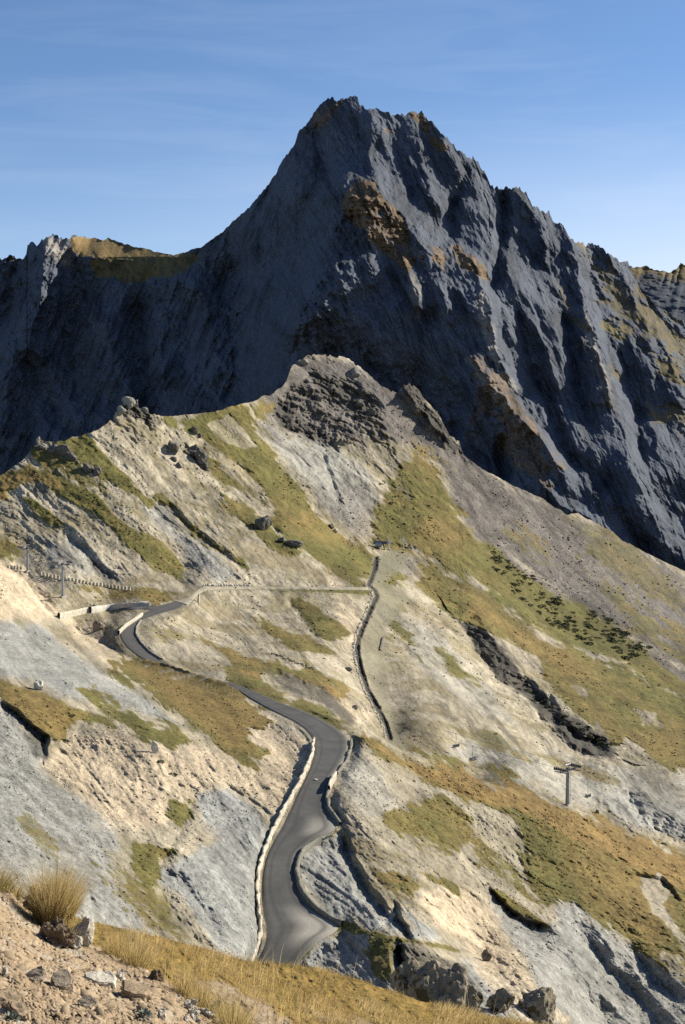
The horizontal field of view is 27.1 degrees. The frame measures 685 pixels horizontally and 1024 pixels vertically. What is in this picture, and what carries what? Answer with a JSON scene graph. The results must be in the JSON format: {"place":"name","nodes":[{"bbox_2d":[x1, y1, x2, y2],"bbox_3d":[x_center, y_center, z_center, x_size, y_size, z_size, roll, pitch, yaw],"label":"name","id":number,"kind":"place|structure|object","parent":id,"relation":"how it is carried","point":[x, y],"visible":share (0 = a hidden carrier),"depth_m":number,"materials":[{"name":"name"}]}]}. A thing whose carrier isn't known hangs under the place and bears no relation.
{"place":"outdoors","nodes":[
{"label":"outdoors","id":0,"kind":"place"},
{"bbox_2d":[0,887,221,1023],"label":"stony slope","id":1,"kind":"structure","parent":0,"point":[33,964],"depth_m":6.98,"materials":[{"name":"beige soil"}]},
{"bbox_2d":[2,965,8,974],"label":"flat slab","id":2,"kind":"object","parent":1,"relation":"on","point":[5,969],"depth_m":6.08,"materials":[{"name":"grey stone"}]},
{"bbox_2d":[0,987,21,1007],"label":"flat slab","id":3,"kind":"object","parent":1,"relation":"on","point":[7,994],"depth_m":5.51,"materials":[{"name":"beige stone"}]},
{"bbox_2d":[0,853,24,893],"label":"grass tuft","id":4,"kind":"object","parent":1,"relation":"on","point":[6,884],"visible":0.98,"depth_m":8.56,"materials":[{"name":"beige plant"}]},
{"bbox_2d":[4,1010,20,1021],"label":"herb","id":5,"kind":"object","parent":1,"relation":"on","point":[12,1015],"visible":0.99,"depth_m":5.26,"materials":[{"name":"green plant"}]},
{"bbox_2d":[5,868,29,899],"bbox_3d":[-1.984,2.279,8.687,0.276,0.175,0.262,0,3,0],"label":"grass tuft","id":6,"kind":"object","parent":1,"relation":"on","point":[16,892],"visible":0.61,"depth_m":8.71,"materials":[{"name":"beige plant"}]},
{"bbox_2d":[6,1000,30,1021],"bbox_3d":[-1.226,1.896,5.396,0.074,0.052,0.137,-3,14,-40],"label":"flat slab","id":7,"kind":"object","parent":1,"relation":"on","point":[23,1010],"depth_m":5.38,"materials":[{"name":"beige stone"}]},
{"bbox_2d":[23,885,45,909],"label":"grass tuft","id":8,"kind":"object","parent":1,"relation":"on","point":[26,904],"visible":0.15,"depth_m":8.66,"materials":[{"name":"brown plant"}]},
{"bbox_2d":[26,966,46,984],"bbox_3d":[-1.355,2.058,6.290,0.093,0.050,0.127,-9,16,30],"label":"flat slab","id":9,"kind":"object","parent":1,"relation":"on","point":[38,974],"depth_m":6.28,"materials":[{"name":"grey stone"}]},
{"bbox_2d":[38,921,45,939],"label":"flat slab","id":10,"kind":"structure","parent":1,"relation":"on","point":[41,932],"depth_m":7.95,"materials":[{"name":"brown stone"}]},
{"bbox_2d":[7,826,108,925],"bbox_3d":[-1.681,2.181,8.460,0.651,0.532,0.641,2,3,27],"label":"grass tuft","id":11,"kind":"object","parent":1,"relation":"on","point":[53,901],"visible":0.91,"depth_m":8.40,"materials":[{"name":"beige plant"}]},
{"bbox_2d":[43,916,77,949],"bbox_3d":[-1.586,2.364,7.952,0.192,0.203,0.183,-2,3,-31],"label":"earth clod","id":12,"kind":"object","parent":1,"relation":"on","point":[56,931],"visible":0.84,"depth_m":7.90,"materials":[{"name":"brown soil"}]},
{"bbox_2d":[51,969,72,992],"bbox_3d":[-1.258,2.101,6.360,0.098,0.056,0.137,5,16,-20],"label":"flat slab","id":13,"kind":"object","parent":1,"relation":"on","point":[61,979],"depth_m":6.34,"materials":[{"name":"grey stone"}]},
{"bbox_2d":[69,936,82,949],"bbox_3d":[-1.520,2.447,8.061,0.098,0.105,0.100,-1,3,-14],"label":"boulder","id":14,"kind":"object","parent":1,"relation":"on","point":[79,943],"visible":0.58,"depth_m":8.03,"materials":[{"name":"grey stone"}]},
{"bbox_2d":[61,905,98,935],"bbox_3d":[-1.546,2.397,8.299,0.392,0.272,0.390,-2,4,-38],"label":"grass tuft","id":15,"kind":"object","parent":1,"relation":"on","point":[72,924],"visible":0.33,"depth_m":8.34,"materials":[{"name":"beige plant"}]},
{"bbox_2d":[72,916,94,947],"bbox_3d":[-1.517,2.464,8.301,0.137,0.197,0.174,0,3,-5],"label":"boulder","id":16,"kind":"object","parent":1,"relation":"on","point":[87,936],"visible":0.62,"depth_m":8.26,"materials":[{"name":"grey stone"}]},
{"bbox_2d":[77,995,97,1008],"bbox_3d":[-1.087,2.092,6.049,0.083,0.039,0.097,1,16,20],"label":"flat slab","id":17,"kind":"object","parent":1,"relation":"on","point":[88,1001],"depth_m":6.04,"materials":[{"name":"grey stone"}]},
{"bbox_2d":[84,970,116,988],"bbox_3d":[-1.186,2.300,6.988,0.175,0.051,0.132,8,13,8],"label":"flat slab","id":18,"kind":"object","parent":1,"relation":"on","point":[104,978],"depth_m":6.97,"materials":[{"name":"grey stone"}]},
{"bbox_2d":[0,893,226,1023],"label":"shale fragments","id":19,"kind":"object","parent":1,"relation":"on","point":[99,1010],"visible":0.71,"depth_m":6.52,"materials":[{"name":"beige stone"}]},
{"bbox_2d":[97,922,134,954],"bbox_3d":[-1.323,2.492,8.267,0.245,0.215,0.210,0,3,0],"label":"grass tuft","id":20,"kind":"object","parent":1,"relation":"on","point":[106,948],"visible":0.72,"depth_m":8.29,"materials":[{"name":"beige plant"}]},
{"bbox_2d":[116,969,124,980],"bbox_3d":[-1.142,2.387,7.321,0.050,0.051,0.084,0,8,0],"label":"flat slab","id":21,"kind":"object","parent":1,"relation":"on","point":[120,975],"depth_m":7.30,"materials":[{"name":"grey stone"}]},
{"bbox_2d":[94,915,147,957],"bbox_3d":[-1.259,2.462,8.236,0.330,0.292,0.335,1,3,24],"label":"grass tuft","id":22,"kind":"object","parent":1,"relation":"on","point":[115,954],"visible":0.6,"depth_m":8.24,"materials":[{"name":"beige plant"}]},
{"bbox_2d":[105,913,167,969],"bbox_3d":[-1.152,2.448,8.045,0.359,0.293,0.389,2,3,27],"label":"grass tuft","id":23,"kind":"object","parent":1,"relation":"on","point":[132,958],"visible":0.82,"depth_m":8.03,"materials":[{"name":"beige plant"}]},
{"bbox_2d":[121,980,151,999],"bbox_3d":[-0.992,2.294,6.813,0.152,0.053,0.177,11,8,-30],"label":"flat slab","id":24,"kind":"object","parent":1,"relation":"on","point":[130,989],"depth_m":6.78,"materials":[{"name":"beige stone"}]},
{"bbox_2d":[137,1008,152,1017],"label":"herb","id":25,"kind":"object","parent":1,"relation":"on","point":[145,1011],"visible":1,"depth_m":6.24,"materials":[{"name":"green plant"}]},
{"bbox_2d":[148,969,163,981],"bbox_3d":[-1.005,2.489,7.629,0.071,0.083,0.073,2,4,33],"label":"earth clod","id":26,"kind":"object","parent":1,"relation":"on","point":[155,974],"visible":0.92,"depth_m":7.62,"materials":[{"name":"brown soil"}]},
{"bbox_2d":[157,1009,166,1020],"bbox_3d":[-0.808,2.251,6.371,0.042,0.041,0.064,0,13,0],"label":"flat slab","id":27,"kind":"object","parent":1,"relation":"on","point":[162,1014],"depth_m":6.35,"materials":[{"name":"white stone"}]},
{"bbox_2d":[183,1014,189,1021],"bbox_3d":[-0.745,2.408,6.768,0.033,0.036,0.038,-5,-10,10],"label":"white stone","id":28,"kind":"object","parent":1,"relation":"on","point":[186,1018],"visible":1,"depth_m":6.76,"materials":[{"name":"white stone"}]},
{"bbox_2d":[184,1002,190,1009],"bbox_3d":[-0.773,2.470,7.112,0.044,0.036,0.023,19,11,14],"label":"white stone","id":29,"kind":"object","parent":1,"relation":"on","point":[187,1005],"visible":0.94,"depth_m":7.11,"materials":[{"name":"grey stone"}]},
{"bbox_2d":[164,942,213,996],"bbox_3d":[-0.821,2.449,7.546,0.331,0.285,0.389,0,3,0],"label":"grass tuft","id":30,"kind":"object","parent":1,"relation":"on","point":[180,988],"visible":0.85,"depth_m":7.56,"materials":[{"name":"yellow plant"}]},
{"bbox_2d":[188,1009,194,1015],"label":"white stone","id":31,"kind":"object","parent":1,"relation":"on","point":[190,1011],"visible":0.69,"depth_m":7.00,"materials":[{"name":"grey stone"}]},
{"bbox_2d":[190,999,197,1005],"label":"white stone","id":32,"kind":"object","parent":1,"relation":"on","point":[193,1002],"visible":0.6,"depth_m":7.34,"materials":[{"name":"grey stone"}]},
{"bbox_2d":[195,1010,200,1016],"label":"white stone","id":33,"kind":"object","parent":1,"relation":"on","point":[197,1012],"visible":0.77,"depth_m":7.02,"materials":[{"name":"white stone"}]},
{"bbox_2d":[195,1015,200,1023],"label":"white stone","id":34,"kind":"object","parent":1,"relation":"on","point":[197,1019],"visible":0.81,"depth_m":6.89,"materials":[{"name":"white stone"}]},
{"bbox_2d":[198,1007,208,1013],"bbox_3d":[-0.703,2.520,7.184,0.060,0.034,0.026,14,9,-4],"label":"white stone","id":35,"kind":"object","parent":1,"relation":"on","point":[202,1010],"visible":0.81,"depth_m":7.18,"materials":[{"name":"grey stone"}]},
{"bbox_2d":[182,961,232,1010],"bbox_3d":[-0.710,2.487,7.493,0.346,0.276,0.327,1,3,26],"label":"grass tuft","id":36,"kind":"object","parent":1,"relation":"on","point":[202,996],"visible":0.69,"depth_m":7.48,"materials":[{"name":"yellow plant"}]},
{"bbox_2d":[203,1011,214,1017],"bbox_3d":[-0.674,2.537,7.183,0.060,0.036,0.044,4,11,-1],"label":"white stone","id":37,"kind":"object","parent":1,"relation":"on","point":[209,1014],"visible":0.97,"depth_m":7.17,"materials":[{"name":"white stone"}]},
{"bbox_2d":[195,974,247,1022],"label":"grass tuft","id":38,"kind":"object","parent":1,"relation":"on","point":[213,1009],"visible":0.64,"depth_m":7.27,"materials":[{"name":"yellow plant"}]},
{"bbox_2d":[211,968,269,1023],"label":"grass tuft","id":39,"kind":"object","parent":1,"relation":"on","point":[234,1019],"visible":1,"depth_m":7.10,"materials":[{"name":"yellow plant"}]},
{"bbox_2d":[143,659,246,700],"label":"turf bank","id":40,"kind":"structure","parent":0,"point":[197,680],"depth_m":304.05,"materials":[{"name":"brown plant"}]},
{"bbox_2d":[120,601,346,965],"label":"road","id":41,"kind":"structure","parent":0,"point":[293,920],"depth_m":184.51,"materials":[{"name":"grey asphalt"}]},
{"bbox_2d":[117,612,142,634],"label":"road bank wall","id":42,"kind":"structure","parent":41,"relation":"on","point":[128,623],"depth_m":390.03,"materials":[{"name":"concrete"}]},
{"bbox_2d":[135,620,162,659],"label":"kerb wall","id":43,"kind":"structure","parent":41,"relation":"on","point":[142,644],"depth_m":360.28,"materials":[{"name":"beige concrete"}]},
{"bbox_2d":[177,586,368,605],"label":"track","id":44,"kind":"structure","parent":0,"point":[189,599],"depth_m":493.06,"materials":[{"name":"beige gravel"}]},
{"bbox_2d":[19,885,562,1023],"bbox_3d":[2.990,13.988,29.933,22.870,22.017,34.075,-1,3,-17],"label":"grass bank","id":45,"kind":"structure","parent":0,"point":[409,1004],"depth_m":24.49,"materials":[{"name":"yellow plant"}]},
{"bbox_2d":[0,354,684,1023],"bbox_3d":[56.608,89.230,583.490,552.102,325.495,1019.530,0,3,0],"label":"hillside terrain","id":46,"kind":"structure","parent":0,"point":[186,514],"depth_m":359.33,"materials":[{"name":"beige stone"}]},
{"bbox_2d":[18,545,36,572],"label":"lift pylon","id":47,"kind":"object","parent":46,"relation":"on","point":[27,570],"visible":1,"depth_m":472.34,"materials":[{"name":"metal"}]},
{"bbox_2d":[34,680,42,689],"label":"boulder","id":48,"kind":"object","parent":46,"relation":"on","point":[38,684],"visible":1,"depth_m":234.93,"materials":[{"name":"stone"}]},
{"bbox_2d":[40,442,47,448],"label":"boulder","id":49,"kind":"object","parent":46,"relation":"on","point":[43,445],"visible":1,"depth_m":547.73,"materials":[{"name":"grey stone"}]},
{"bbox_2d":[47,444,58,454],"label":"boulder","id":50,"kind":"object","parent":46,"relation":"on","point":[51,449],"visible":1,"depth_m":547.03,"materials":[{"name":"stone"}]},
{"bbox_2d":[52,560,72,598],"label":"lift pylon","id":51,"kind":"object","parent":46,"relation":"on","point":[62,596],"visible":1,"depth_m":429.82,"materials":[{"name":"metal"}]},
{"bbox_2d":[10,542,681,819],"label":"haul cable","id":52,"kind":"object","parent":51,"relation":"attached to","point":[377,709],"visible":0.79,"depth_m":325.33,"materials":[{"name":"metal"}]},
{"bbox_2d":[55,444,70,455],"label":"boulder","id":53,"kind":"object","parent":46,"relation":"on","point":[63,450],"visible":1,"depth_m":546.44,"materials":[{"name":"stone"}]},
{"bbox_2d":[65,452,76,460],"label":"boulder","id":54,"kind":"object","parent":46,"relation":"on","point":[71,456],"visible":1,"depth_m":545.50,"materials":[{"name":"stone"}]},
{"bbox_2d":[57,607,87,619],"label":"retaining wall","id":55,"kind":"structure","parent":46,"relation":"on","point":[68,614],"depth_m":414.44,"materials":[{"name":"concrete"}]},
{"bbox_2d":[82,462,93,472],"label":"boulder","id":56,"kind":"object","parent":46,"relation":"on","point":[87,467],"visible":1,"depth_m":541.46,"materials":[{"name":"stone"}]},
{"bbox_2d":[93,464,100,475],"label":"boulder","id":57,"kind":"object","parent":46,"relation":"on","point":[97,470],"visible":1,"depth_m":541.75,"materials":[{"name":"stone"}]},
{"bbox_2d":[93,620,104,631],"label":"boulder","id":58,"kind":"object","parent":46,"relation":"on","point":[98,625],"visible":0.99,"depth_m":396.90,"materials":[{"name":"stone"}]},
{"bbox_2d":[88,601,148,612],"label":"retaining wall","id":59,"kind":"structure","parent":46,"relation":"on","point":[98,608],"depth_m":428.62,"materials":[{"name":"concrete"}]},
{"bbox_2d":[117,405,125,414],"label":"crest rock","id":60,"kind":"object","parent":46,"relation":"on","point":[121,410],"visible":1,"depth_m":576.41,"materials":[{"name":"grey stone"}]},
{"bbox_2d":[122,396,135,408],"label":"crest rock","id":61,"kind":"object","parent":46,"relation":"on","point":[129,402],"visible":1,"depth_m":581.62,"materials":[{"name":"grey stone"}]},
{"bbox_2d":[119,605,157,610],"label":"road arm","id":62,"kind":"object","parent":46,"relation":"on","point":[153,607],"visible":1,"depth_m":423.73},
{"bbox_2d":[140,407,147,413],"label":"crest rock","id":63,"kind":"object","parent":46,"relation":"on","point":[145,409],"visible":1,"depth_m":590.03,"materials":[{"name":"grey stone"}]},
{"bbox_2d":[151,740,158,753],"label":"boulder","id":64,"kind":"object","parent":46,"relation":"on","point":[154,747],"visible":1,"depth_m":205.24,"materials":[{"name":"stone"}]},
{"bbox_2d":[167,441,178,454],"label":"boulder","id":65,"kind":"object","parent":46,"relation":"on","point":[173,447],"visible":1,"depth_m":583.63,"materials":[{"name":"stone"}]},
{"bbox_2d":[191,427,197,433],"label":"boulder","id":66,"kind":"object","parent":46,"relation":"on","point":[194,430],"visible":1,"depth_m":607.79,"materials":[{"name":"stone"}]},
{"bbox_2d":[188,444,203,456],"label":"boulder","id":67,"kind":"object","parent":46,"relation":"on","point":[192,449],"visible":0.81,"depth_m":595.66,"materials":[{"name":"stone"}]},
{"bbox_2d":[194,450,208,464],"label":"boulder","id":68,"kind":"object","parent":46,"relation":"on","point":[201,456],"visible":1,"depth_m":591.42,"materials":[{"name":"stone"}]},
{"bbox_2d":[203,462,210,470],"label":"boulder","id":69,"kind":"object","parent":46,"relation":"on","point":[206,465],"visible":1,"depth_m":592.43,"materials":[{"name":"stone"}]},
{"bbox_2d":[254,515,271,530],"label":"boulder","id":70,"kind":"object","parent":46,"relation":"on","point":[264,523],"visible":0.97,"depth_m":556.07,"materials":[{"name":"stone"}]},
{"bbox_2d":[252,737,314,961],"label":"roadside wall","id":71,"kind":"structure","parent":46,"relation":"on","point":[265,847],"depth_m":181.53,"materials":[{"name":"concrete"}]},
{"bbox_2d":[284,540,303,547],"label":"boulder","id":72,"kind":"object","parent":46,"relation":"on","point":[295,543],"visible":1,"depth_m":548.45,"materials":[{"name":"stone"}]},
{"bbox_2d":[299,358,308,364],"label":"crag","id":73,"kind":"structure","parent":46,"relation":"on","point":[303,361],"depth_m":717.91,"materials":[{"name":"grey stone"}]},
{"bbox_2d":[314,393,322,401],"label":"crag","id":74,"kind":"structure","parent":46,"relation":"on","point":[318,396],"depth_m":702.69,"materials":[{"name":"stone"}]},
{"bbox_2d":[294,835,344,926],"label":"stone parapet","id":75,"kind":"structure","parent":46,"relation":"on","point":[312,904],"depth_m":167.89,"materials":[{"name":"grey stone"}]},
{"bbox_2d":[318,409,326,414],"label":"crag","id":76,"kind":"structure","parent":46,"relation":"on","point":[322,411],"depth_m":696.15,"materials":[{"name":"stone"}]},
{"bbox_2d":[327,384,335,393],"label":"crag","id":77,"kind":"structure","parent":46,"relation":"on","point":[331,387],"depth_m":713.73,"materials":[{"name":"stone"}]},
{"bbox_2d":[327,771,336,791],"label":"pale parapet","id":78,"kind":"structure","parent":46,"relation":"on","point":[333,778],"depth_m":203.86,"materials":[{"name":"concrete"}]},
{"bbox_2d":[325,786,341,825],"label":"stone parapet","id":79,"kind":"structure","parent":46,"relation":"on","point":[332,813],"depth_m":191.82,"materials":[{"name":"beige stone"}]},
{"bbox_2d":[0,409,684,1023],"bbox_3d":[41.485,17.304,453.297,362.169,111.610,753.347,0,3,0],"label":"scree stones","id":80,"kind":"object","parent":46,"relation":"on","point":[356,723],"visible":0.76,"depth_m":214.05,"materials":[{"name":"grey stone"}]},
{"bbox_2d":[0,439,684,968],"bbox_3d":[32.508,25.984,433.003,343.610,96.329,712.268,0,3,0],"label":"turf tussocks","id":81,"kind":"object","parent":46,"relation":"on","point":[402,727],"visible":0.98,"depth_m":338.56,"materials":[{"name":"green plant"}]},
{"bbox_2d":[1,416,684,922],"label":"meadow stones","id":82,"kind":"object","parent":46,"relation":"on","point":[447,776],"visible":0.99,"depth_m":267.44,"materials":[{"name":"grey stone"}]},
{"bbox_2d":[337,738,352,774],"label":"stone parapet","id":83,"kind":"structure","parent":46,"relation":"on","point":[344,763],"depth_m":218.51,"materials":[{"name":"beige stone"}]},
{"bbox_2d":[341,392,350,401],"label":"crag","id":84,"kind":"structure","parent":46,"relation":"on","point":[345,397],"depth_m":717.82,"materials":[{"name":"stone"}]},
{"bbox_2d":[350,367,361,376],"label":"crag","id":85,"kind":"structure","parent":46,"relation":"on","point":[355,372],"depth_m":730.03,"materials":[{"name":"grey stone"}]},
{"bbox_2d":[355,399,364,407],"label":"crag","id":86,"kind":"structure","parent":46,"relation":"on","point":[359,403],"depth_m":716.11,"materials":[{"name":"stone"}]},
{"bbox_2d":[367,408,375,414],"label":"crag","id":87,"kind":"structure","parent":46,"relation":"on","point":[371,411],"depth_m":714.12,"materials":[{"name":"stone"}]},
{"bbox_2d":[373,541,386,549],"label":"lift terminal","id":88,"kind":"object","parent":46,"relation":"on","point":[378,544],"visible":0.98,"depth_m":613.94,"materials":[{"name":"metal"}]},
{"bbox_2d":[390,957,422,996],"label":"rock outcrop","id":89,"kind":"object","parent":46,"relation":"on","point":[400,974],"visible":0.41,"depth_m":137.90,"materials":[{"name":"stone"}]},
{"bbox_2d":[407,960,449,1003],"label":"rock outcrop","id":90,"kind":"object","parent":46,"relation":"on","point":[423,985],"visible":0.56,"depth_m":135.86,"materials":[{"name":"stone"}]},
{"bbox_2d":[438,963,467,1011],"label":"rock outcrop","id":91,"kind":"object","parent":46,"relation":"on","point":[453,983],"visible":0.58,"depth_m":135.22,"materials":[{"name":"stone"}]},
{"bbox_2d":[467,981,483,1011],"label":"rock outcrop","id":92,"kind":"object","parent":46,"relation":"on","point":[475,996],"visible":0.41,"depth_m":135.39,"materials":[{"name":"stone"}]},
{"bbox_2d":[481,949,491,960],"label":"boulder","id":93,"kind":"object","parent":46,"relation":"on","point":[486,954],"visible":0.99,"depth_m":162.58,"materials":[{"name":"stone"}]},
{"bbox_2d":[485,988,514,1012],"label":"rock outcrop","id":94,"kind":"object","parent":46,"relation":"on","point":[501,997],"visible":0.89,"depth_m":137.41,"materials":[{"name":"stone"}]},
{"bbox_2d":[517,987,555,1023],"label":"rock outcrop","id":95,"kind":"object","parent":46,"relation":"on","point":[537,1005],"visible":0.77,"depth_m":139.55,"materials":[{"name":"stone"}]},
{"bbox_2d":[554,763,581,807],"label":"lift pylon","id":96,"kind":"object","parent":46,"relation":"on","point":[567,797],"visible":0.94,"depth_m":294.86,"materials":[{"name":"metal"}]},
{"bbox_2d":[5,544,684,830],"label":"haul cable","id":97,"kind":"object","parent":96,"relation":"on","point":[411,728],"visible":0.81,"depth_m":308.94,"materials":[{"name":"metal"}]},
{"bbox_2d":[469,746,477,762],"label":"lift chair","id":98,"kind":"object","parent":97,"relation":"hanging from","point":[472,758],"visible":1,"depth_m":310.10,"materials":[{"name":"metal"}]},
{"bbox_2d":[0,96,684,570],"bbox_3d":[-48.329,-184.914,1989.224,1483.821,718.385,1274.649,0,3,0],"label":"mountain","id":99,"kind":"structure","parent":0,"point":[514,336],"depth_m":1697.92,"materials":[{"name":"grey stone"}]},
{"bbox_2d":[0,0,684,272],"label":"sky","id":100,"kind":"structure","parent":0,"point":[154,125],"materials":[{"name":"blue"}]},
{"bbox_2d":[630,263,684,319],"bbox_3d":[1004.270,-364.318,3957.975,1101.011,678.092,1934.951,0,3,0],"label":"distant ridge","id":101,"kind":"structure","parent":0,"point":[664,291],"depth_m":3737.66,"materials":[{"name":"grey stone"}]}
]}

